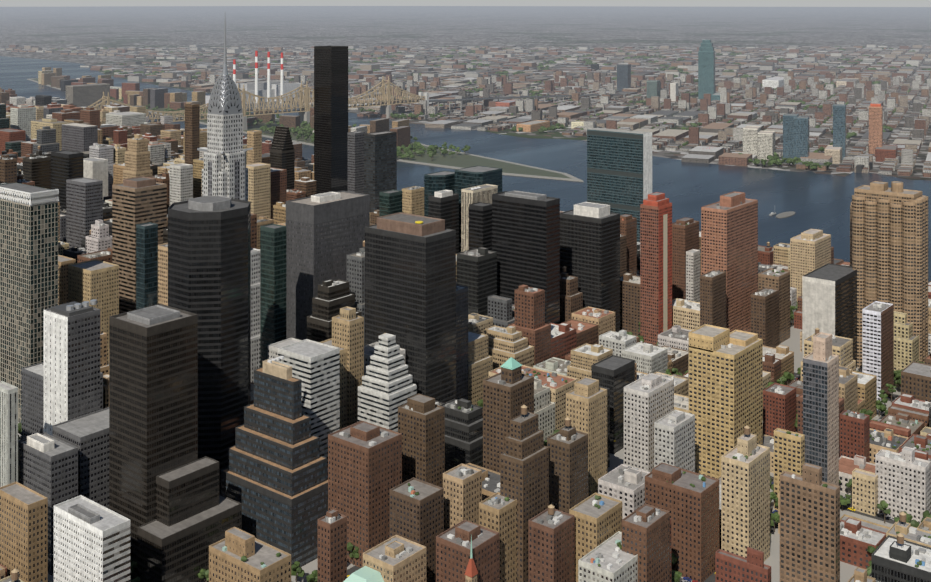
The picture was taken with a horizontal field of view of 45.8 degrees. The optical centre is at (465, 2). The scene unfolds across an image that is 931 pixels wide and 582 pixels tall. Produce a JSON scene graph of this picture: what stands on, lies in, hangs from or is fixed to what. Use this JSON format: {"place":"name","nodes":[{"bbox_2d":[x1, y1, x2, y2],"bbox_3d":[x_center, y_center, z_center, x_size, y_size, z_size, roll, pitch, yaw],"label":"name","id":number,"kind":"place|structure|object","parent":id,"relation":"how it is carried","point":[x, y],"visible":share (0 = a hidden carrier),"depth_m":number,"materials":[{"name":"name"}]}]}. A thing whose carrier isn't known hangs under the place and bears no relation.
{"place":"outdoors","nodes":[
{"label":"outdoors","id":0,"kind":"place"},
{"bbox_2d":[18,319,900,581],"bbox_3d":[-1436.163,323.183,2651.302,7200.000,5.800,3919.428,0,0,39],"label":"streets","id":1,"kind":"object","parent":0,"point":[792,342],"depth_m":694.56,"materials":[{"name":"asphalt"}]},
{"bbox_2d":[270,46,651,252],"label":"skyscrapers","id":2,"kind":"structure","parent":1,"relation":"on","point":[619,171],"depth_m":1494.19,"materials":[{"name":"glass"}]},
{"bbox_2d":[0,88,930,581],"bbox_3d":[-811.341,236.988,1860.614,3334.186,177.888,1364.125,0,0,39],"label":"city buildings","id":3,"kind":"structure","parent":1,"relation":"on","point":[494,330],"depth_m":924.68,"materials":[{"name":"paint"}]},
{"bbox_2d":[347,376,909,581],"bbox_3d":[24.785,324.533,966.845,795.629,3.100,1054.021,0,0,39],"label":"cars","id":4,"kind":"object","parent":1,"relation":"on","point":[687,579],"depth_m":698.55,"materials":[{"name":"paint"}]},
{"bbox_2d":[0,6,930,179],"bbox_3d":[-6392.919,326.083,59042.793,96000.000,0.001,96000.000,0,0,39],"label":"ground","id":5,"kind":"structure","parent":0,"point":[366,26],"depth_m":13530.23,"materials":[{"name":"paint"}]},
{"bbox_2d":[197,20,259,382],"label":"art deco skyscraper","id":6,"kind":"structure","parent":5,"relation":"on","point":[225,172],"depth_m":879.59,"materials":[{"name":"paint"}]},
{"bbox_2d":[205,51,302,105],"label":"power station","id":7,"kind":"object","parent":5,"relation":"on","point":[268,88],"visible":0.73,"depth_m":3585.40,"materials":[{"name":"paint"}]},
{"bbox_2d":[88,76,625,129],"bbox_3d":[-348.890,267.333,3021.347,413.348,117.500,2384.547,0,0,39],"label":"bridge","id":8,"kind":"structure","parent":5,"relation":"on","point":[385,108],"depth_m":2948.96,"materials":[{"name":"paint"}]},
{"bbox_2d":[27,78,794,217],"bbox_3d":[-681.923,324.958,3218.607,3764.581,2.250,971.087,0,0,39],"label":"islands","id":9,"kind":"object","parent":5,"relation":"on","point":[460,160],"visible":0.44,"depth_m":2248.49,"materials":[{"name":"plant"}]},
{"bbox_2d":[38,67,409,150],"bbox_3d":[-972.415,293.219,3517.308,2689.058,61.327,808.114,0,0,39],"label":"apartment buildings","id":10,"kind":"structure","parent":9,"relation":"on","point":[131,94],"depth_m":3370.32,"materials":[{"name":"paint"}]},
{"bbox_2d":[0,83,930,581],"bbox_3d":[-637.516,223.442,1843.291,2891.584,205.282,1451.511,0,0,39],"label":"midtown towers","id":11,"kind":"structure","parent":5,"relation":"on","point":[180,459],"depth_m":703.41,"materials":[{"name":"paint"}]},
{"bbox_2d":[0,44,930,176],"bbox_3d":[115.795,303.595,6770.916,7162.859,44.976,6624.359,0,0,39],"label":"distant low-rise buildings","id":12,"kind":"structure","parent":5,"relation":"on","point":[803,73],"depth_m":4198.47,"materials":[{"name":"paint"}]},
{"bbox_2d":[18,83,930,581],"bbox_3d":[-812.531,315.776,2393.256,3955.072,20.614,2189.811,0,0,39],"label":"trees","id":13,"kind":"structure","parent":5,"relation":"on","point":[306,131],"depth_m":922.83,"materials":[{"name":"green plant"}]},
{"bbox_2d":[52,46,930,165],"bbox_3d":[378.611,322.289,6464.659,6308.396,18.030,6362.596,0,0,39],"label":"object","id":14,"kind":"object","parent":5,"relation":"on","point":[769,157],"visible":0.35,"depth_m":5027.93,"materials":[{"name":"green plant"}]},
{"bbox_2d":[463,40,897,172],"bbox_3d":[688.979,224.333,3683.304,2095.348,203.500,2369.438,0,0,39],"label":"distant high-rise buildings","id":15,"kind":"structure","parent":5,"relation":"on","point":[758,142],"depth_m":2304.89,"materials":[{"name":"paint"}]},
{"bbox_2d":[0,56,930,281],"bbox_3d":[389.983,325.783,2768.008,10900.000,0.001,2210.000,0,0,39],"label":"river","id":16,"kind":"structure","parent":0,"point":[811,200],"depth_m":2042.95,"materials":[{"name":"liquid"}]},
{"bbox_2d":[0,0,930,6],"label":"sky","id":17,"kind":"structure","parent":0,"point":[3,3],"materials":[{"name":"grey"}]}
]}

